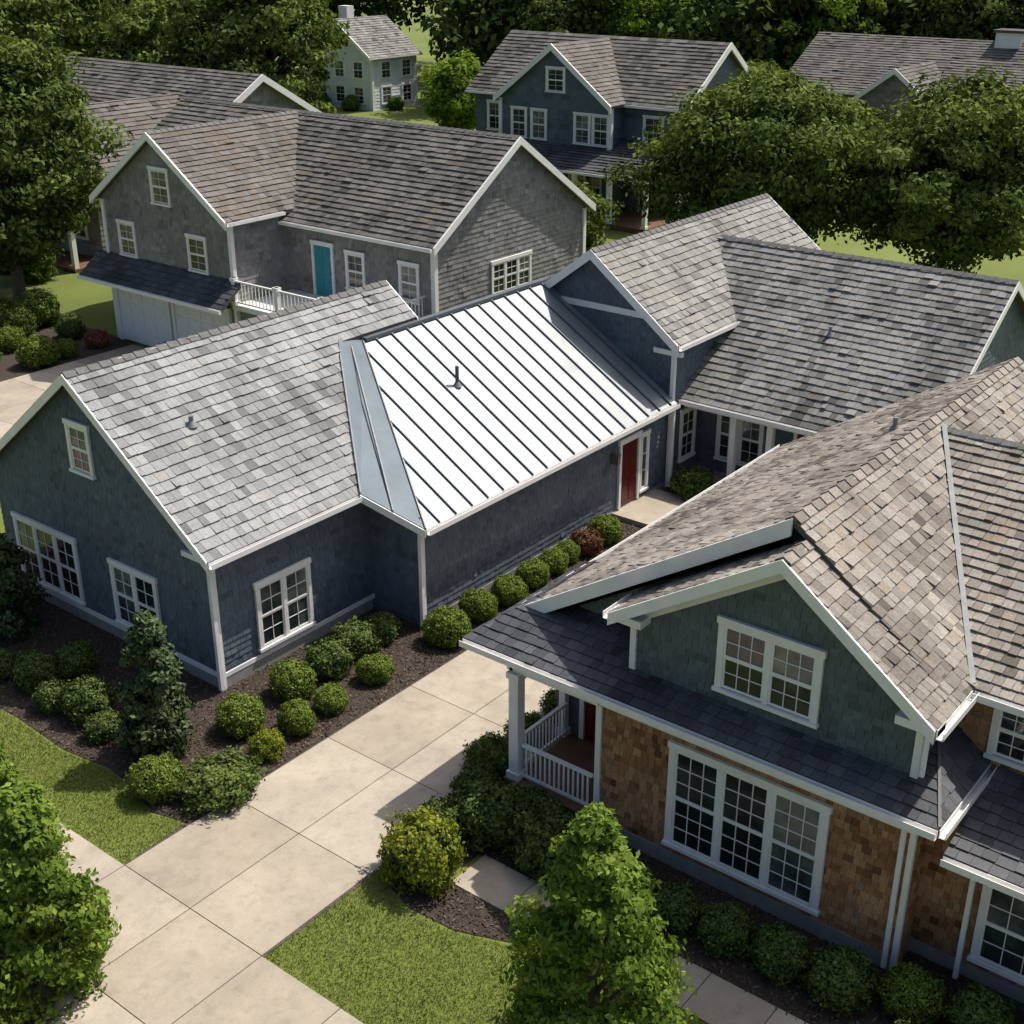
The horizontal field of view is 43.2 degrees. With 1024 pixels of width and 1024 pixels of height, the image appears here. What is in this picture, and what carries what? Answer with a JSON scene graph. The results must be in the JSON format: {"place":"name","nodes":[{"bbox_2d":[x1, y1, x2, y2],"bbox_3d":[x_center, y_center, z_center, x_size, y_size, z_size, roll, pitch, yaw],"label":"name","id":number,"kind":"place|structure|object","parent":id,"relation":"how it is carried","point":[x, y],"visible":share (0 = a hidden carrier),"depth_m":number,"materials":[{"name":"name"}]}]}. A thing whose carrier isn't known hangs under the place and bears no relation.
{"place":"outdoors","nodes":[
{"label":"outdoors","id":0,"kind":"place"},
{"bbox_2d":[59,55,260,175],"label":"roof shakes","id":1,"kind":"object","parent":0,"point":[137,99],"visible":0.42,"depth_m":76.62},
{"bbox_2d":[53,822,362,1023],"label":"sidewalk","id":2,"kind":"structure","parent":0,"point":[170,959],"depth_m":23.02,"materials":[{"name":"concrete"}]},
{"bbox_2d":[0,650,555,1023],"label":"driveway","id":3,"kind":"structure","parent":0,"point":[294,847],"depth_m":26.90,"materials":[{"name":"concrete"}]},
{"bbox_2d":[336,15,421,58],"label":"roof shakes","id":4,"kind":"object","parent":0,"point":[378,36],"visible":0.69,"depth_m":129.00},
{"bbox_2d":[0,0,1023,1023],"bbox_3d":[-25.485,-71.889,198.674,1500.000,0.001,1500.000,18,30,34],"label":"ground","id":5,"kind":"structure","parent":0,"point":[90,303],"depth_m":25.13,"materials":[{"name":"green plant"}]},
{"bbox_2d":[0,744,121,1023],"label":"young maple tree","id":6,"kind":"object","parent":5,"relation":"on","point":[55,926],"visible":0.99,"depth_m":21.48,"materials":[{"name":"green plant"}]},
{"bbox_2d":[0,0,130,58],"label":"shade tree","id":7,"kind":"object","parent":5,"relation":"on","point":[85,18],"visible":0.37,"depth_m":91.93,"materials":[{"name":"green plant"}]},
{"bbox_2d":[0,7,135,303],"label":"oak tree","id":8,"kind":"object","parent":5,"relation":"on","point":[45,208],"visible":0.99,"depth_m":58.30,"materials":[{"name":"green plant"}]},
{"bbox_2d":[0,319,137,380],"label":"mulch bed","id":9,"kind":"object","parent":5,"relation":"on","point":[10,367],"visible":0.33,"depth_m":56.17,"materials":[{"name":"brown soil"}]},
{"bbox_2d":[13,287,60,327],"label":"boxwood shrub","id":10,"kind":"object","parent":9,"relation":"on","point":[43,306],"visible":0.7,"depth_m":59.21,"materials":[{"name":"green plant"}]},
{"bbox_2d":[14,333,60,369],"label":"boxwood shrub","id":11,"kind":"object","parent":9,"relation":"on","point":[37,351],"visible":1,"depth_m":53.85,"materials":[{"name":"green plant"}]},
{"bbox_2d":[0,345,143,438],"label":"garage apron","id":12,"kind":"object","parent":5,"relation":"on","point":[20,396],"visible":0.23,"depth_m":51.97,"materials":[{"name":"concrete"}]},
{"bbox_2d":[85,0,190,65],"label":"shade tree","id":13,"kind":"object","parent":5,"relation":"on","point":[136,28],"visible":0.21,"depth_m":89.21,"materials":[{"name":"green plant"}]},
{"bbox_2d":[55,82,307,256],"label":"wall shingles","id":14,"kind":"object","parent":5,"relation":"on","point":[263,94],"depth_m":72.62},
{"bbox_2d":[145,0,350,113],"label":"oak tree","id":15,"kind":"object","parent":5,"relation":"on","point":[204,34],"visible":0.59,"depth_m":83.73,"materials":[{"name":"green plant"}]},
{"bbox_2d":[0,523,639,822],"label":"mulch bed","id":16,"kind":"object","parent":5,"relation":"on","point":[201,712],"visible":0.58,"depth_m":31.34,"materials":[{"name":"brown wood"}]},
{"bbox_2d":[0,533,50,644],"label":"evergreen tree","id":17,"kind":"object","parent":16,"relation":"on","point":[19,592],"visible":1,"depth_m":33.34,"materials":[{"name":"green plant"}]},
{"bbox_2d":[10,648,64,696],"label":"evergreen shrub","id":18,"kind":"object","parent":16,"relation":"on","point":[31,671],"visible":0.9,"depth_m":31.16,"materials":[{"name":"green plant"}]},
{"bbox_2d":[52,639,97,681],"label":"evergreen shrub","id":19,"kind":"object","parent":16,"relation":"on","point":[76,658],"visible":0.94,"depth_m":31.65,"materials":[{"name":"green plant"}]},
{"bbox_2d":[58,673,118,726],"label":"evergreen shrub","id":20,"kind":"object","parent":16,"relation":"on","point":[84,697],"visible":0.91,"depth_m":29.92,"materials":[{"name":"green plant"}]},
{"bbox_2d":[112,609,195,761],"bbox_3d":[-7.996,3.804,28.338,2.148,3.688,2.027,18,30,34],"label":"magnolia tree","id":21,"kind":"object","parent":16,"relation":"on","point":[152,717],"visible":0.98,"depth_m":28.03,"materials":[{"name":"green plant"}]},
{"bbox_2d":[124,751,185,803],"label":"boxwood shrub","id":22,"kind":"object","parent":16,"relation":"on","point":[150,777],"visible":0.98,"depth_m":27.26,"materials":[{"name":"green plant"}]},
{"bbox_2d":[167,745,266,818],"bbox_3d":[-6.201,5.720,27.519,2.089,0.864,2.232,18,30,34],"label":"leafy shrub","id":23,"kind":"object","parent":16,"relation":"on","point":[210,783],"visible":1,"depth_m":27.22,"materials":[{"name":"green plant"}]},
{"bbox_2d":[214,692,269,738],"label":"boxwood shrub","id":24,"kind":"object","parent":16,"relation":"on","point":[239,716],"visible":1,"depth_m":29.40,"materials":[{"name":"green plant"}]},
{"bbox_2d":[267,658,318,701],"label":"boxwood shrub","id":25,"kind":"object","parent":16,"relation":"on","point":[289,680],"visible":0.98,"depth_m":30.82,"materials":[{"name":"green plant"}]},
{"bbox_2d":[276,698,317,737],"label":"boxwood shrub","id":26,"kind":"object","parent":16,"relation":"on","point":[299,719],"visible":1,"depth_m":29.52,"materials":[{"name":"green plant"}]},
{"bbox_2d":[304,638,354,679],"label":"evergreen shrub","id":27,"kind":"object","parent":16,"relation":"on","point":[324,659],"visible":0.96,"depth_m":31.67,"materials":[{"name":"green plant"}]},
{"bbox_2d":[324,616,382,661],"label":"evergreen shrub","id":28,"kind":"object","parent":16,"relation":"on","point":[355,634],"visible":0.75,"depth_m":32.62,"materials":[{"name":"green plant"}]},
{"bbox_2d":[419,605,471,650],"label":"boxwood shrub","id":29,"kind":"object","parent":16,"relation":"on","point":[449,627],"visible":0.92,"depth_m":33.05,"materials":[{"name":"green plant"}]},
{"bbox_2d":[102,143,583,346],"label":"wall shingles","id":30,"kind":"object","parent":5,"relation":"on","point":[539,212],"depth_m":52.60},
{"bbox_2d":[114,288,232,340],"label":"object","id":31,"kind":"object","parent":30,"relation":"attached to","point":[172,321],"visible":0.21,"depth_m":55.32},
{"bbox_2d":[118,289,226,346],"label":"garage doors","id":32,"kind":"structure","parent":31,"relation":"attached to","point":[144,320],"depth_m":56.01,"materials":[{"name":"paint"}]},
{"bbox_2d":[115,165,531,305],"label":"window frames","id":33,"kind":"structure","parent":30,"relation":"attached to","point":[416,266],"depth_m":52.65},
{"bbox_2d":[120,171,528,298],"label":"window glass","id":34,"kind":"object","parent":33,"relation":"in","point":[351,265],"visible":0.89,"depth_m":52.78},
{"bbox_2d":[90,141,588,313],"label":"roof deck","id":35,"kind":"structure","parent":30,"relation":"on","point":[122,170],"depth_m":53.35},
{"bbox_2d":[79,249,239,310],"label":"roof shakes","id":36,"kind":"object","parent":35,"relation":"on","point":[186,285],"visible":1,"depth_m":53.95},
{"bbox_2d":[77,211,431,314],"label":"gutters","id":37,"kind":"object","parent":35,"relation":"attached to","point":[280,222],"visible":1,"depth_m":51.81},
{"bbox_2d":[148,98,518,248],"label":"roof shakes","id":38,"kind":"object","parent":35,"relation":"on","point":[417,186],"visible":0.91,"depth_m":52.61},
{"bbox_2d":[146,96,520,138],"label":"ridge caps","id":39,"kind":"object","parent":35,"relation":"on","point":[286,112],"visible":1,"depth_m":54.94,"materials":[{"name":"stone"}]},
{"bbox_2d":[89,132,595,255],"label":"fascia boards","id":40,"kind":"object","parent":35,"relation":"attached to","point":[443,239],"visible":1,"depth_m":51.27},
{"bbox_2d":[100,198,586,337],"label":"corner boards","id":41,"kind":"object","parent":5,"relation":"on","point":[434,279],"visible":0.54,"depth_m":51.70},
{"bbox_2d":[37,482,663,687],"bbox_3d":[-3.223,1.944,36.357,20.312,0.300,7.672,-9,26,-18],"label":"foundation","id":42,"kind":"object","parent":5,"relation":"on","point":[269,659],"visible":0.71,"depth_m":33.67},
{"bbox_2d":[0,709,705,1023],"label":"lawn grass","id":43,"kind":"structure","parent":5,"relation":"on","point":[309,927],"depth_m":23.75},
{"bbox_2d":[309,28,417,110],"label":"wall shingles","id":44,"kind":"object","parent":5,"relation":"on","point":[352,52],"depth_m":128.98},
{"bbox_2d":[206,410,675,690],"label":"boards","id":45,"kind":"object","parent":5,"relation":"on","point":[212,603],"visible":0.81,"depth_m":33.03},
{"bbox_2d":[416,47,481,129],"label":"maple tree","id":46,"kind":"object","parent":5,"relation":"on","point":[454,106],"visible":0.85,"depth_m":104.47,"materials":[{"name":"green plant"}]},
{"bbox_2d":[458,731,508,779],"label":"leafy shrub","id":47,"kind":"object","parent":5,"relation":"on","point":[491,753],"visible":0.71,"depth_m":27.97,"materials":[{"name":"green plant"}]},
{"bbox_2d":[0,260,1023,671],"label":"wall shingles","id":48,"kind":"object","parent":5,"relation":"on","point":[112,510],"depth_m":33.97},
{"bbox_2d":[10,407,764,652],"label":"window frames","id":49,"kind":"structure","parent":48,"relation":"attached to","point":[257,586],"depth_m":33.09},
{"bbox_2d":[17,410,759,643],"bbox_3d":[-0.672,-1.398,36.577,6.592,5.300,25.055,43,49,56],"label":"window glass","id":50,"kind":"object","parent":49,"relation":"in","point":[302,602],"visible":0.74,"depth_m":33.11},
{"bbox_2d":[36,296,807,677],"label":"frieze boards","id":51,"kind":"object","parent":48,"relation":"attached to","point":[372,596],"visible":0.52,"depth_m":34.23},
{"bbox_2d":[0,255,1023,564],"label":"roof deck","id":52,"kind":"structure","parent":48,"relation":"on","point":[1018,299],"depth_m":36.96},
{"bbox_2d":[63,286,416,563],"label":"roof shakes","id":53,"kind":"object","parent":52,"relation":"on","point":[277,401],"visible":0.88,"depth_m":32.47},
{"bbox_2d":[338,339,425,529],"bbox_3d":[-3.875,-2.220,34.593,6.338,3.441,1.384,50,54,59],"label":"metal hip","id":54,"kind":"object","parent":52,"relation":"on","point":[372,485],"visible":1,"depth_m":34.34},
{"bbox_2d":[339,338,426,528],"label":"hip seams","id":55,"kind":"object","parent":52,"relation":"on","point":[373,433],"visible":1,"depth_m":34.52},
{"bbox_2d":[0,200,1023,572],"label":"fascia boards","id":56,"kind":"object","parent":52,"relation":"attached to","point":[152,496],"visible":0.69,"depth_m":32.93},
{"bbox_2d":[208,321,816,570],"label":"gutters","id":57,"kind":"object","parent":52,"relation":"attached to","point":[255,546],"visible":0.89,"depth_m":35.97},
{"bbox_2d":[365,284,675,529],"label":"metal roof","id":58,"kind":"structure","parent":52,"relation":"on","point":[442,486],"depth_m":37.91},
{"bbox_2d":[362,277,671,522],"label":"metal roof seams","id":59,"kind":"object","parent":58,"relation":"on","point":[450,311],"visible":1,"depth_m":38.40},
{"bbox_2d":[59,193,1019,378],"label":"ridge caps","id":60,"kind":"object","parent":52,"relation":"on","point":[86,369],"visible":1,"depth_m":39.84,"materials":[{"name":"stone"}]},
{"bbox_2d":[566,194,1017,430],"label":"roof shakes","id":61,"kind":"object","parent":52,"relation":"on","point":[681,283],"visible":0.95,"depth_m":41.46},
{"bbox_2d":[0,0,1023,73],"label":"distant forest","id":62,"kind":"object","parent":5,"relation":"on","point":[484,27],"visible":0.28,"depth_m":118.33,"materials":[{"name":"green plant"}]},
{"bbox_2d":[0,521,1023,1023],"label":"mulch chips","id":63,"kind":"object","parent":5,"relation":"on","point":[436,917],"visible":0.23,"depth_m":29.61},
{"bbox_2d":[511,0,584,33],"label":"shade tree","id":64,"kind":"object","parent":5,"relation":"on","point":[543,15],"visible":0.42,"depth_m":121.33,"materials":[{"name":"green plant"}]},
{"bbox_2d":[492,801,698,1023],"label":"young maple tree","id":65,"kind":"object","parent":5,"relation":"on","point":[598,887],"visible":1,"depth_m":19.53,"materials":[{"name":"green plant"}]},
{"bbox_2d":[571,179,624,246],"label":"maple tree","id":66,"kind":"object","parent":5,"relation":"on","point":[602,207],"visible":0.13,"depth_m":73.73,"materials":[{"name":"green plant"}]},
{"bbox_2d":[475,51,751,215],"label":"wall shingles","id":67,"kind":"object","parent":5,"relation":"on","point":[527,89],"depth_m":81.51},
{"bbox_2d":[486,66,664,200],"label":"window frames","id":68,"kind":"structure","parent":67,"relation":"attached to","point":[591,131],"depth_m":81.28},
{"bbox_2d":[490,69,660,199],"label":"window glass","id":69,"kind":"object","parent":68,"relation":"in","point":[580,120],"visible":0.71,"depth_m":81.27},
{"bbox_2d":[485,51,746,175],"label":"roof deck","id":70,"kind":"structure","parent":67,"relation":"on","point":[737,61],"depth_m":80.89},
{"bbox_2d":[493,42,751,113],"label":"fascia boards","id":71,"kind":"object","parent":70,"relation":"attached to","point":[571,69],"visible":0.75,"depth_m":79.56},
{"bbox_2d":[584,0,697,39],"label":"shade tree","id":72,"kind":"object","parent":5,"relation":"on","point":[633,25],"visible":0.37,"depth_m":118.66,"materials":[{"name":"green plant"}]},
{"bbox_2d":[389,780,1023,1023],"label":"mulch bed","id":73,"kind":"object","parent":5,"relation":"on","point":[733,980],"visible":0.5,"depth_m":23.63,"materials":[{"name":"brown wood"}]},
{"bbox_2d":[375,804,467,900],"bbox_3d":[-1.721,6.482,25.143,2.050,1.547,1.917,18,30,34],"label":"lime shrub","id":74,"kind":"object","parent":73,"relation":"on","point":[418,850],"visible":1,"depth_m":24.75,"materials":[{"name":"green plant"}]},
{"bbox_2d":[449,777,528,854],"bbox_3d":[-0.481,6.061,26.159,1.748,1.446,1.812,18,30,34],"label":"evergreen shrub","id":75,"kind":"object","parent":73,"relation":"on","point":[486,814],"visible":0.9,"depth_m":25.76,"materials":[{"name":"green plant"}]},
{"bbox_2d":[503,798,575,884],"bbox_3d":[0.680,6.422,25.484,1.746,1.330,1.951,18,30,34],"label":"leafy shrub","id":76,"kind":"object","parent":73,"relation":"on","point":[532,843],"visible":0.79,"depth_m":25.10,"materials":[{"name":"green plant"}]},
{"bbox_2d":[648,878,706,937],"bbox_3d":[3.045,7.322,24.045,1.199,0.847,1.223,18,30,34],"label":"evergreen shrub","id":77,"kind":"object","parent":73,"relation":"on","point":[678,908],"visible":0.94,"depth_m":23.76,"materials":[{"name":"green plant"}]},
{"bbox_2d":[692,899,759,958],"bbox_3d":[3.853,7.540,23.473,1.205,0.937,1.212,18,30,34],"label":"evergreen shrub","id":78,"kind":"object","parent":73,"relation":"on","point":[723,928],"visible":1,"depth_m":23.23,"materials":[{"name":"green plant"}]},
{"bbox_2d":[747,921,813,990],"bbox_3d":[4.804,7.782,22.886,1.235,0.972,1.209,18,30,34],"label":"evergreen shrub","id":79,"kind":"object","parent":73,"relation":"on","point":[780,950],"visible":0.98,"depth_m":22.62,"materials":[{"name":"green plant"}]},
{"bbox_2d":[797,942,884,1019],"bbox_3d":[5.666,8.011,22.252,1.359,1.096,1.277,18,30,34],"label":"evergreen shrub","id":80,"kind":"object","parent":73,"relation":"on","point":[839,978],"visible":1,"depth_m":22.02,"materials":[{"name":"green plant"}]},
{"bbox_2d":[876,961,946,1023],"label":"boxwood shrub","id":81,"kind":"object","parent":73,"relation":"on","point":[914,992],"visible":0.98,"depth_m":21.76,"materials":[{"name":"green plant"}]},
{"bbox_2d":[940,981,1018,1023],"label":"evergreen shrub","id":82,"kind":"object","parent":73,"relation":"on","point":[975,1004],"visible":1,"depth_m":21.37,"materials":[{"name":"green plant"}]},
{"bbox_2d":[600,64,900,249],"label":"oak tree","id":83,"kind":"object","parent":5,"relation":"on","point":[769,122],"visible":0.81,"depth_m":62.06,"materials":[{"name":"green plant"}]},
{"bbox_2d":[593,588,1015,983],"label":"wall","id":84,"kind":"structure","parent":5,"relation":"on","point":[838,805],"depth_m":22.73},
{"bbox_2d":[503,733,594,820],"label":"porch floor","id":85,"kind":"structure","parent":84,"relation":"attached to","point":[573,749],"depth_m":27.79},
{"bbox_2d":[521,702,593,805],"bbox_3d":[0.801,5.165,27.386,2.781,0.820,1.303,69,71,64],"label":"porch railing","id":86,"kind":"object","parent":85,"relation":"on","point":[530,751],"visible":0.94,"depth_m":27.03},
{"bbox_2d":[507,604,945,833],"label":"frieze boards","id":87,"kind":"object","parent":84,"relation":"attached to","point":[640,622],"visible":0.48,"depth_m":24.24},
{"bbox_2d":[464,443,1023,888],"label":"roof deck","id":88,"kind":"structure","parent":84,"relation":"on","point":[798,528],"depth_m":22.32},
{"bbox_2d":[459,444,1023,900],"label":"gutters","id":89,"kind":"object","parent":88,"relation":"attached to","point":[973,794],"visible":0.77,"depth_m":22.35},
{"bbox_2d":[463,560,1023,887],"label":"roof shakes","id":90,"kind":"object","parent":88,"relation":"on","point":[522,631],"visible":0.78,"depth_m":23.01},
{"bbox_2d":[525,360,1008,744],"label":"fascia boards","id":91,"kind":"object","parent":88,"relation":"attached to","point":[763,538],"visible":0.79,"depth_m":23.18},
{"bbox_2d":[526,361,1023,730],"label":"roof shakes","id":92,"kind":"object","parent":88,"relation":"on","point":[882,538],"visible":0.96,"depth_m":24.15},
{"bbox_2d":[775,355,1023,565],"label":"ridge caps","id":93,"kind":"object","parent":88,"relation":"on","point":[801,516],"visible":1,"depth_m":25.01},
{"bbox_2d":[942,423,975,683],"bbox_3d":[8.439,0.566,24.492,0.095,2.450,6.337,4,25,9],"label":"valley flashing","id":94,"kind":"object","parent":88,"relation":"attached to","point":[959,563],"visible":1,"depth_m":24.18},
{"bbox_2d":[556,526,935,773],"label":"wall shingles","id":95,"kind":"object","parent":84,"relation":"attached to","point":[656,635],"depth_m":22.71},
{"bbox_2d":[593,627,924,970],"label":"corner boards","id":96,"kind":"object","parent":84,"relation":"attached to","point":[917,755],"visible":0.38,"depth_m":22.62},
{"bbox_2d":[600,702,1023,987],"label":"wall shingles","id":97,"kind":"object","parent":84,"relation":"attached to","point":[622,737],"depth_m":22.97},
{"bbox_2d":[661,614,1023,985],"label":"window frames","id":98,"kind":"structure","parent":84,"relation":"attached to","point":[763,702],"depth_m":23.35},
{"bbox_2d":[673,629,1023,974],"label":"window glass","id":99,"kind":"object","parent":98,"relation":"in","point":[999,917],"visible":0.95,"depth_m":23.49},
{"bbox_2d":[880,737,975,978],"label":"downspouts","id":100,"kind":"object","parent":84,"relation":"attached to","point":[969,899],"visible":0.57,"depth_m":22.20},
{"bbox_2d":[619,829,1023,1003],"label":"foundation","id":101,"kind":"object","parent":5,"relation":"on","point":[784,912],"visible":0.56,"depth_m":23.88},
{"bbox_2d":[762,0,886,70],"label":"shade tree","id":102,"kind":"object","parent":5,"relation":"on","point":[789,25],"visible":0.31,"depth_m":115.50,"materials":[{"name":"green plant"}]},
{"bbox_2d":[831,74,993,164],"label":"wall shingles","id":103,"kind":"object","parent":5,"relation":"on","point":[883,92],"depth_m":98.92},
{"bbox_2d":[807,64,1023,273],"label":"oak tree","id":104,"kind":"object","parent":5,"relation":"on","point":[960,136],"visible":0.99,"depth_m":58.64,"materials":[{"name":"green plant"}]},
{"bbox_2d":[912,0,1023,40],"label":"shade tree","id":105,"kind":"object","parent":5,"relation":"on","point":[949,20],"visible":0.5,"depth_m":114.01,"materials":[{"name":"green plant"}]},
{"bbox_2d":[506,670,570,781],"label":"porch posts","id":106,"kind":"object","parent":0,"point":[515,770],"visible":0.55,"depth_m":27.02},
{"bbox_2d":[526,139,668,179],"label":"roof shakes","id":107,"kind":"object","parent":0,"point":[590,160],"visible":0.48,"depth_m":79.84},
{"bbox_2d":[466,30,729,109],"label":"roof shakes","id":108,"kind":"object","parent":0,"point":[613,71],"visible":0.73,"depth_m":81.08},
{"bbox_2d":[451,855,807,1023],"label":"front path","id":109,"kind":"structure","parent":0,"point":[499,886],"depth_m":22.71,"materials":[{"name":"concrete"}]},
{"bbox_2d":[612,488,688,527],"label":"landing","id":110,"kind":"object","parent":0,"point":[648,508],"depth_m":40.81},
{"bbox_2d":[788,32,1023,100],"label":"roof shakes","id":111,"kind":"object","parent":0,"point":[854,63],"visible":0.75,"depth_m":104.52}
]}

